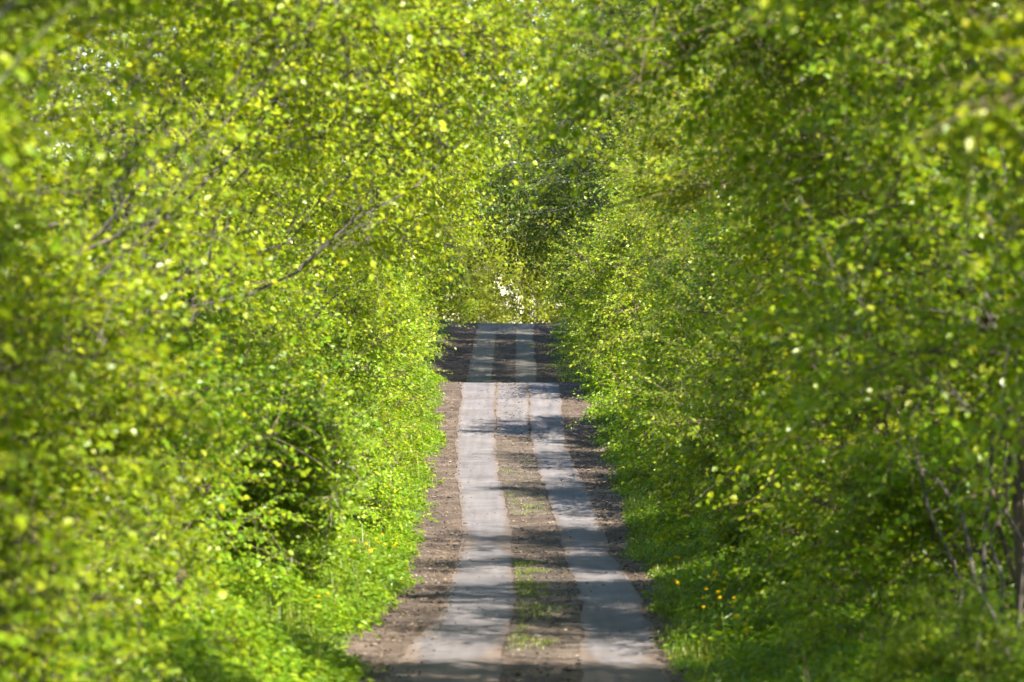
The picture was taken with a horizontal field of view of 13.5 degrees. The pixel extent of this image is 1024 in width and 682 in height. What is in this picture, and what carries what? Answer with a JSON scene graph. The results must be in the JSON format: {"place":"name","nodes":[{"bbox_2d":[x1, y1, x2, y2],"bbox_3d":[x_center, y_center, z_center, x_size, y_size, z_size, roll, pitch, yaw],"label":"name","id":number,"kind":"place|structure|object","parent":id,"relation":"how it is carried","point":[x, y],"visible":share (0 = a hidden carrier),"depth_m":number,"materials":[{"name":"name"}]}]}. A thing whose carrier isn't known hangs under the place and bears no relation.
{"place":"outdoors","nodes":[
{"label":"outdoors","id":0,"kind":"place"},
{"bbox_2d":[25,0,597,322],"label":"sky","id":1,"kind":"structure","parent":0,"point":[520,0],"materials":[{"name":"white"}]},
{"bbox_2d":[4,379,985,681],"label":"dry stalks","id":2,"kind":"object","parent":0,"point":[710,593],"visible":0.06,"depth_m":47.45,"materials":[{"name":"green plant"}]},
{"bbox_2d":[1,318,1013,681],"bbox_3d":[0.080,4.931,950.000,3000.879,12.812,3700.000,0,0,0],"label":"ground","id":3,"kind":"structure","parent":0,"point":[553,360],"depth_m":121.02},
{"bbox_2d":[0,11,111,681],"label":"hazel bush","id":4,"kind":"object","parent":3,"relation":"on","point":[4,640],"visible":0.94,"depth_m":24.58,"materials":[{"name":"green plant"}]},
{"bbox_2d":[2,0,182,238],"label":"tall tree","id":5,"kind":"object","parent":3,"relation":"on","point":[78,100],"visible":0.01,"depth_m":118.02,"materials":[{"name":"green plant"}]},
{"bbox_2d":[0,431,194,681],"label":"bush","id":6,"kind":"object","parent":3,"relation":"on","point":[39,505],"visible":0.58,"depth_m":32.77,"materials":[{"name":"green plant"}]},
{"bbox_2d":[0,119,227,681],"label":"hazel bush","id":7,"kind":"object","parent":3,"relation":"on","point":[55,331],"visible":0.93,"depth_m":31.91,"materials":[{"name":"green plant"}]},
{"bbox_2d":[0,0,268,454],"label":"lime tree","id":8,"kind":"object","parent":3,"relation":"on","point":[20,157],"visible":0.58,"depth_m":32.29,"materials":[{"name":"green plant"}]},
{"bbox_2d":[0,78,272,589],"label":"hazel bush","id":9,"kind":"object","parent":3,"relation":"on","point":[115,461],"visible":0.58,"depth_m":37.18,"materials":[{"name":"green plant"}]},
{"bbox_2d":[0,445,277,681],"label":"bush","id":10,"kind":"object","parent":3,"relation":"on","point":[177,584],"visible":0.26,"depth_m":41.73,"materials":[{"name":"green plant"}]},
{"bbox_2d":[0,131,308,637],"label":"hazel bush","id":11,"kind":"object","parent":3,"relation":"on","point":[194,431],"visible":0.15,"depth_m":45.37,"materials":[{"name":"green plant"}]},
{"bbox_2d":[2,236,358,593],"bbox_3d":[-5.088,1.231,58.243,5.218,5.437,5.891,0,0,-16],"label":"hazel bush","id":12,"kind":"object","parent":3,"relation":"on","point":[300,399],"visible":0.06,"depth_m":57.17,"materials":[{"name":"green plant"}]},
{"bbox_2d":[1,183,360,596],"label":"hazel bush","id":13,"kind":"object","parent":3,"relation":"on","point":[256,513],"visible":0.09,"depth_m":52.97,"materials":[{"name":"green plant"}]},
{"bbox_2d":[41,144,372,554],"bbox_3d":[-5.009,0.419,62.170,6.142,6.725,5.781,0,0,1],"label":"hawthorn bush","id":14,"kind":"object","parent":3,"relation":"on","point":[277,325],"visible":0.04,"depth_m":61.66,"materials":[{"name":"green plant"}]},
{"bbox_2d":[0,361,449,681],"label":"undergrowth","id":15,"kind":"object","parent":3,"relation":"on","point":[185,644],"visible":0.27,"depth_m":54.00,"materials":[{"name":"green plant"}]},
{"bbox_2d":[0,0,471,308],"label":"lime tree","id":16,"kind":"object","parent":3,"relation":"on","point":[42,89],"visible":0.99,"depth_m":26.71,"materials":[{"name":"green plant"}]},
{"bbox_2d":[51,371,433,681],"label":"tall grass","id":17,"kind":"structure","parent":3,"relation":"on","point":[291,614],"depth_m":54.71,"materials":[{"name":"green plant"}]},
{"bbox_2d":[146,420,364,608],"bbox_3d":[-3.594,2.429,58.176,3.193,2.961,3.940,0,0,26],"label":"bush","id":18,"kind":"object","parent":3,"relation":"on","point":[302,568],"visible":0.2,"depth_m":57.50,"materials":[{"name":"green plant"}]},
{"bbox_2d":[21,29,518,454],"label":"lime tree","id":19,"kind":"object","parent":3,"relation":"on","point":[408,247],"visible":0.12,"depth_m":77.36,"materials":[{"name":"green plant"}]},
{"bbox_2d":[51,63,499,397],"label":"lime tree","id":20,"kind":"object","parent":3,"relation":"on","point":[472,184],"depth_m":93.82,"materials":[{"name":"green plant"}]},
{"bbox_2d":[5,0,553,550],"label":"lime tree","id":21,"kind":"object","parent":3,"relation":"on","point":[291,192],"visible":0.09,"depth_m":63.25,"materials":[{"name":"green plant"}]},
{"bbox_2d":[168,233,400,535],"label":"hazel bush","id":22,"kind":"object","parent":3,"relation":"on","point":[316,370],"visible":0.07,"depth_m":71.12,"materials":[{"name":"green plant"}]},
{"bbox_2d":[0,0,585,529],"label":"lime tree","id":23,"kind":"object","parent":3,"relation":"on","point":[378,14],"visible":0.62,"depth_m":39.76,"materials":[{"name":"green plant"}]},
{"bbox_2d":[214,387,383,603],"bbox_3d":[-2.870,2.320,56.979,2.288,3.468,2.422,0,0,-8],"label":"sapling","id":24,"kind":"object","parent":3,"relation":"on","point":[306,503],"visible":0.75,"depth_m":56.73,"materials":[{"name":"green plant"}]},
{"bbox_2d":[205,215,436,457],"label":"hazel bush","id":25,"kind":"object","parent":3,"relation":"on","point":[380,368],"visible":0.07,"depth_m":95.13,"materials":[{"name":"green plant"}]},
{"bbox_2d":[0,0,652,606],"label":"lime tree","id":26,"kind":"object","parent":3,"relation":"on","point":[424,118],"visible":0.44,"depth_m":51.71,"materials":[{"name":"green plant"}]},
{"bbox_2d":[211,186,452,481],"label":"hawthorn bush","id":27,"kind":"object","parent":3,"relation":"on","point":[359,345],"visible":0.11,"depth_m":82.69,"materials":[{"name":"green plant"}]},
{"bbox_2d":[287,408,424,538],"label":"bush","id":28,"kind":"object","parent":3,"relation":"on","point":[380,492],"visible":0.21,"depth_m":78.83,"materials":[{"name":"green plant"}]},
{"bbox_2d":[155,0,570,332],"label":"tall tree","id":29,"kind":"object","parent":3,"relation":"on","point":[495,212],"visible":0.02,"depth_m":168.15,"materials":[{"name":"green plant"}]},
{"bbox_2d":[268,202,473,420],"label":"hawthorn bush","id":30,"kind":"object","parent":3,"relation":"on","point":[413,335],"visible":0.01,"depth_m":106.87,"materials":[{"name":"green plant"}]},
{"bbox_2d":[310,211,444,385],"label":"hazel bush","id":31,"kind":"object","parent":3,"relation":"on","point":[406,295],"visible":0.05,"depth_m":119.41,"materials":[{"name":"green plant"}]},
{"bbox_2d":[330,358,444,478],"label":"bush","id":32,"kind":"object","parent":3,"relation":"on","point":[403,426],"visible":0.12,"depth_m":99.89,"materials":[{"name":"green plant"}]},
{"bbox_2d":[336,329,447,421],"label":"bush","id":33,"kind":"object","parent":3,"relation":"on","point":[407,385],"visible":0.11,"depth_m":113.91,"materials":[{"name":"green plant"}]},
{"bbox_2d":[349,216,463,361],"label":"hazel bush","id":34,"kind":"object","parent":3,"relation":"on","point":[419,297],"visible":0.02,"depth_m":134.17,"materials":[{"name":"green plant"}]},
{"bbox_2d":[380,265,458,373],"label":"hawthorn bush","id":35,"kind":"object","parent":3,"relation":"on","point":[429,362],"depth_m":150.28,"materials":[{"name":"green plant"}]},
{"bbox_2d":[393,232,459,334],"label":"hawthorn bush","id":36,"kind":"object","parent":3,"relation":"on","point":[436,293],"visible":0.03,"depth_m":194.32,"materials":[{"name":"green plant"}]},
{"bbox_2d":[402,245,461,341],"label":"hazel bush","id":37,"kind":"object","parent":3,"relation":"on","point":[428,294],"visible":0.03,"depth_m":177.87,"materials":[{"name":"green plant"}]},
{"bbox_2d":[417,239,463,315],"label":"hazel bush","id":38,"kind":"object","parent":3,"relation":"on","point":[442,306],"visible":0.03,"depth_m":211.45,"materials":[{"name":"green plant"}]},
{"bbox_2d":[426,245,488,322],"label":"hazel bush","id":39,"kind":"object","parent":3,"relation":"on","point":[467,310],"visible":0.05,"depth_m":237.65,"materials":[{"name":"green plant"}]},
{"bbox_2d":[357,3,558,233],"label":"tall tree","id":40,"kind":"object","parent":3,"relation":"on","point":[474,114],"depth_m":204.54,"materials":[{"name":"green plant"}]},
{"bbox_2d":[425,200,536,322],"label":"spreading oak","id":41,"kind":"object","parent":3,"relation":"on","point":[480,274],"visible":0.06,"depth_m":242.21,"materials":[{"name":"green plant"}]},
{"bbox_2d":[419,1,547,312],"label":"tall tree","id":42,"kind":"object","parent":3,"relation":"on","point":[455,271],"depth_m":224.65,"materials":[{"name":"green plant"}]},
{"bbox_2d":[432,236,534,322],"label":"spreading oak","id":43,"kind":"object","parent":3,"relation":"on","point":[489,320],"visible":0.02,"depth_m":273.69,"materials":[{"name":"green plant"}]},
{"bbox_2d":[426,190,569,322],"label":"spreading oak","id":44,"kind":"object","parent":3,"relation":"on","point":[509,312],"visible":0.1,"depth_m":267.19,"materials":[{"name":"green plant"}]},
{"bbox_2d":[342,322,692,681],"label":"dirt lane","id":45,"kind":"structure","parent":3,"relation":"on","point":[529,530],"depth_m":87.90,"materials":[{"name":"brown soil"}]},
{"bbox_2d":[384,382,516,681],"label":"concrete strip","id":46,"kind":"object","parent":45,"relation":"on","point":[467,655],"visible":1,"depth_m":69.52,"materials":[{"name":"grey concrete"}]},
{"bbox_2d":[466,323,496,382],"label":"concrete strip","id":47,"kind":"object","parent":45,"relation":"on","point":[480,370],"visible":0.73,"depth_m":193.52,"materials":[{"name":"grey concrete"}]},
{"bbox_2d":[491,335,515,382],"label":"ridge","id":48,"kind":"structure","parent":45,"relation":"on","point":[509,360],"depth_m":189.60,"materials":[{"name":"brown soil"}]},
{"bbox_2d":[496,323,515,333],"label":"concrete infill","id":49,"kind":"object","parent":45,"relation":"on","point":[509,326],"visible":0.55,"depth_m":215.79,"materials":[{"name":"grey concrete"}]},
{"bbox_2d":[495,383,529,435],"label":"concrete infill","id":50,"kind":"object","parent":45,"relation":"on","point":[517,417],"visible":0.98,"depth_m":120.15,"materials":[{"name":"grey concrete"}]},
{"bbox_2d":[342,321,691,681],"bbox_3d":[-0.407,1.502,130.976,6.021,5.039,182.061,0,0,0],"label":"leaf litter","id":51,"kind":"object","parent":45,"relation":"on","point":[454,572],"visible":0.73,"depth_m":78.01,"materials":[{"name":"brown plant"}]},
{"bbox_2d":[348,321,686,681],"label":"pebbles","id":52,"kind":"object","parent":45,"relation":"on","point":[568,668],"visible":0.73,"depth_m":82.38,"materials":[{"name":"gravel"}]},
{"bbox_2d":[495,439,550,514],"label":"ridge","id":53,"kind":"structure","parent":45,"relation":"on","point":[524,477],"depth_m":100.53,"materials":[{"name":"brown soil"}]},
{"bbox_2d":[515,323,536,382],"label":"concrete strip","id":54,"kind":"object","parent":45,"relation":"on","point":[524,340],"visible":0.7,"depth_m":193.73,"materials":[{"name":"grey concrete"}]},
{"bbox_2d":[503,559,581,658],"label":"ridge","id":55,"kind":"structure","parent":45,"relation":"on","point":[571,645],"depth_m":58.78,"materials":[{"name":"brown soil"}]},
{"bbox_2d":[500,456,577,649],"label":"grass","id":56,"kind":"structure","parent":55,"relation":"on","point":[525,572],"depth_m":64.16,"materials":[{"name":"green plant"}]},
{"bbox_2d":[528,382,669,681],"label":"concrete strip","id":57,"kind":"object","parent":45,"relation":"on","point":[608,656],"visible":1,"depth_m":71.66,"materials":[{"name":"grey concrete"}]},
{"bbox_2d":[459,175,590,322],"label":"spreading oak","id":58,"kind":"object","parent":3,"relation":"on","point":[527,318],"visible":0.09,"depth_m":249.11,"materials":[{"name":"green plant"}]},
{"bbox_2d":[462,4,636,271],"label":"tall tree","id":59,"kind":"object","parent":3,"relation":"on","point":[507,199],"depth_m":203.60,"materials":[{"name":"green plant"}]},
{"bbox_2d":[519,207,591,336],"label":"hazel bush","id":60,"kind":"object","parent":3,"relation":"on","point":[561,302],"depth_m":202.37,"materials":[{"name":"green plant"}]},
{"bbox_2d":[529,223,608,353],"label":"hazel bush","id":61,"kind":"object","parent":3,"relation":"on","point":[559,262],"visible":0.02,"depth_m":185.51,"materials":[{"name":"green plant"}]},
{"bbox_2d":[529,240,614,378],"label":"hazel bush","id":62,"kind":"object","parent":3,"relation":"on","point":[557,334],"visible":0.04,"depth_m":168.66,"materials":[{"name":"green plant"}]},
{"bbox_2d":[450,0,702,255],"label":"tall tree","id":63,"kind":"object","parent":3,"relation":"on","point":[541,197],"visible":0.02,"depth_m":178.59,"materials":[{"name":"green plant"}]},
{"bbox_2d":[496,32,674,259],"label":"slender ash","id":64,"kind":"object","parent":3,"relation":"on","point":[543,137],"visible":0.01,"depth_m":170.30,"materials":[{"name":"green plant"}]},
{"bbox_2d":[469,0,704,360],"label":"tall tree","id":65,"kind":"object","parent":3,"relation":"on","point":[530,236],"visible":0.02,"depth_m":162.76,"materials":[{"name":"green plant"}]},
{"bbox_2d":[475,1,698,255],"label":"tall tree","id":66,"kind":"object","parent":3,"relation":"on","point":[521,116],"depth_m":192.07,"materials":[{"name":"green plant"}]},
{"bbox_2d":[502,4,684,241],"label":"slender ash","id":67,"kind":"object","parent":3,"relation":"on","point":[548,156],"visible":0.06,"depth_m":157.48,"materials":[{"name":"green plant"}]},
{"bbox_2d":[533,189,658,381],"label":"hawthorn bush","id":68,"kind":"object","parent":3,"relation":"on","point":[570,344],"visible":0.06,"depth_m":152.29,"materials":[{"name":"green plant"}]},
{"bbox_2d":[446,0,755,284],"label":"tall tree","id":69,"kind":"object","parent":3,"relation":"on","point":[598,176],"visible":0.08,"depth_m":148.80,"materials":[{"name":"green plant"}]},
{"bbox_2d":[542,160,693,362],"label":"hawthorn bush","id":70,"kind":"object","parent":3,"relation":"on","point":[575,317],"visible":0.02,"depth_m":135.21,"materials":[{"name":"green plant"}]},
{"bbox_2d":[567,281,670,387],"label":"bush","id":71,"kind":"object","parent":3,"relation":"on","point":[592,324],"visible":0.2,"depth_m":122.71,"materials":[{"name":"green plant"}]},
{"bbox_2d":[537,146,713,356],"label":"hawthorn bush","id":72,"kind":"object","parent":3,"relation":"on","point":[595,272],"visible":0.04,"depth_m":120.99,"materials":[{"name":"green plant"}]},
{"bbox_2d":[526,136,745,390],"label":"hawthorn bush","id":73,"kind":"object","parent":3,"relation":"on","point":[608,251],"visible":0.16,"depth_m":109.51,"materials":[{"name":"green plant"}]},
{"bbox_2d":[596,93,684,198],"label":"maple tree","id":74,"kind":"object","parent":3,"relation":"on","point":[621,142],"visible":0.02,"depth_m":122.63,"materials":[{"name":"green plant"}]},
{"bbox_2d":[566,309,718,430],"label":"bush","id":75,"kind":"object","parent":3,"relation":"on","point":[596,410],"visible":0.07,"depth_m":109.71,"materials":[{"name":"green plant"}]},
{"bbox_2d":[588,344,704,479],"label":"bush","id":76,"kind":"object","parent":3,"relation":"on","point":[627,449],"visible":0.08,"depth_m":97.99,"materials":[{"name":"green plant"}]},
{"bbox_2d":[570,127,748,442],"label":"hawthorn bush","id":77,"kind":"object","parent":3,"relation":"on","point":[657,237],"visible":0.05,"depth_m":99.96,"materials":[{"name":"green plant"}]},
{"bbox_2d":[607,395,764,519],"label":"bush","id":78,"kind":"object","parent":3,"relation":"on","point":[637,473],"visible":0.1,"depth_m":85.82,"materials":[{"name":"green plant"}]},
{"bbox_2d":[592,136,788,492],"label":"hawthorn bush","id":79,"kind":"object","parent":3,"relation":"on","point":[685,214],"visible":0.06,"depth_m":90.12,"materials":[{"name":"green plant"}]},
{"bbox_2d":[630,19,766,232],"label":"slender ash","id":80,"kind":"object","parent":3,"relation":"on","point":[694,186],"depth_m":88.77,"materials":[{"name":"green plant"}]},
{"bbox_2d":[626,391,791,568],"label":"bush","id":81,"kind":"object","parent":3,"relation":"on","point":[667,527],"visible":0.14,"depth_m":72.96,"materials":[{"name":"green plant"}]},
{"bbox_2d":[680,636,744,668],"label":"grass tuft","id":82,"kind":"object","parent":3,"relation":"on","point":[703,648],"visible":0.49,"depth_m":51.97,"materials":[{"name":"green plant"}]},
{"bbox_2d":[703,571,726,608],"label":"dandelion","id":83,"kind":"object","parent":3,"relation":"on","point":[714,600],"visible":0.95,"depth_m":56.80,"materials":[{"name":"green plant"}]},
{"bbox_2d":[452,0,1023,632],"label":"maple tree","id":84,"kind":"object","parent":3,"relation":"on","point":[790,66],"visible":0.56,"depth_m":41.37,"materials":[{"name":"green plant"}]},
{"bbox_2d":[727,615,756,660],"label":"dandelion","id":85,"kind":"object","parent":3,"relation":"on","point":[738,646],"visible":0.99,"depth_m":49.48,"materials":[{"name":"green plant"}]},
{"bbox_2d":[590,184,916,517],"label":"hawthorn bush","id":86,"kind":"object","parent":3,"relation":"on","point":[654,282],"visible":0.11,"depth_m":79.92,"materials":[{"name":"green plant"}]},
{"bbox_2d":[620,5,904,332],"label":"slender ash","id":87,"kind":"object","parent":3,"relation":"on","point":[661,160],"visible":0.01,"depth_m":77.09,"materials":[{"name":"green plant"}]},
{"bbox_2d":[744,628,782,676],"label":"dandelion","id":88,"kind":"object","parent":3,"relation":"on","point":[767,667],"visible":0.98,"depth_m":46.04,"materials":[{"name":"green plant"}]},
{"bbox_2d":[665,404,903,608],"bbox_3d":[3.905,2.388,59.876,3.590,3.207,3.508,0,0,-1],"label":"bush","id":89,"kind":"object","parent":3,"relation":"on","point":[719,522],"visible":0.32,"depth_m":59.85,"materials":[{"name":"green plant"}]},
{"bbox_2d":[621,182,952,525],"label":"hawthorn bush","id":90,"kind":"object","parent":3,"relation":"on","point":[675,421],"visible":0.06,"depth_m":70.03,"materials":[{"name":"green plant"}]},
{"bbox_2d":[596,0,1000,545],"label":"slender ash","id":91,"kind":"object","parent":3,"relation":"on","point":[671,133],"visible":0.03,"depth_m":66.64,"materials":[{"name":"green plant"}]},
{"bbox_2d":[575,372,1023,681],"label":"undergrowth","id":92,"kind":"object","parent":3,"relation":"on","point":[820,672],"visible":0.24,"depth_m":53.16,"materials":[{"name":"green plant"}]},
{"bbox_2d":[593,4,1023,496],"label":"maple tree","id":93,"kind":"object","parent":3,"relation":"on","point":[689,193],"visible":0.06,"depth_m":56.17,"materials":[{"name":"green plant"}]},
{"bbox_2d":[613,172,1009,552],"bbox_3d":[5.105,0.308,61.123,5.781,6.725,6.142,0,0,-19],"label":"hawthorn bush","id":94,"kind":"object","parent":3,"relation":"on","point":[738,373],"visible":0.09,"depth_m":61.14,"materials":[{"name":"green plant"}]},
{"bbox_2d":[650,123,975,472],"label":"maple tree","id":95,"kind":"object","parent":3,"relation":"on","point":[724,217],"depth_m":69.74,"materials":[{"name":"green plant"}]},
{"bbox_2d":[620,0,1021,587],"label":"slender ash","id":96,"kind":"object","parent":3,"relation":"on","point":[819,90],"visible":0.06,"depth_m":49.31,"materials":[{"name":"green plant"}]},
{"bbox_2d":[630,0,1019,585],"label":"slender ash","id":97,"kind":"object","parent":3,"relation":"on","point":[704,130],"visible":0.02,"depth_m":55.91,"materials":[{"name":"green plant"}]},
{"bbox_2d":[631,0,1023,581],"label":"maple tree","id":98,"kind":"object","parent":3,"relation":"on","point":[826,330],"visible":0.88,"depth_m":32.33,"materials":[{"name":"green plant"}]},
{"bbox_2d":[660,68,1011,616],"bbox_3d":[5.958,0.018,53.518,7.072,7.668,7.673,0,0,20],"label":"thicket bush","id":99,"kind":"object","parent":3,"relation":"on","point":[891,423],"visible":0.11,"depth_m":52.57,"materials":[{"name":"green plant"}]},
{"bbox_2d":[690,424,982,638],"bbox_3d":[4.061,2.433,53.006,3.732,2.805,3.025,0,0,14],"label":"bush","id":100,"kind":"object","parent":3,"relation":"on","point":[823,578],"visible":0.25,"depth_m":52.72,"materials":[{"name":"green plant"}]},
{"bbox_2d":[798,624,878,681],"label":"grass tuft","id":101,"kind":"object","parent":3,"relation":"on","point":[823,642],"visible":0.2,"depth_m":44.97,"materials":[{"name":"green plant"}]},
{"bbox_2d":[674,233,1022,631],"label":"hazel bush","id":102,"kind":"object","parent":3,"relation":"on","point":[955,471],"visible":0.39,"depth_m":45.51,"materials":[{"name":"green plant"}]},
{"bbox_2d":[726,2,1023,658],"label":"coppice stool","id":103,"kind":"object","parent":3,"relation":"on","point":[985,377],"visible":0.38,"depth_m":39.26,"materials":[{"name":"green plant"}]},
{"bbox_2d":[732,0,1023,286],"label":"maple tree","id":104,"kind":"object","parent":3,"relation":"on","point":[984,118],"visible":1,"depth_m":25.75,"materials":[{"name":"green plant"}]},
{"bbox_2d":[749,405,1015,663],"bbox_3d":[4.499,2.216,47.078,4.147,3.117,3.361,0,0,-12],"label":"bush","id":105,"kind":"object","parent":3,"relation":"on","point":[887,512],"visible":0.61,"depth_m":46.51,"materials":[{"name":"green plant"}]},
{"bbox_2d":[846,560,1023,681],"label":"bush","id":106,"kind":"object","parent":3,"relation":"on","point":[955,651],"visible":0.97,"depth_m":36.34,"materials":[{"name":"green plant"}]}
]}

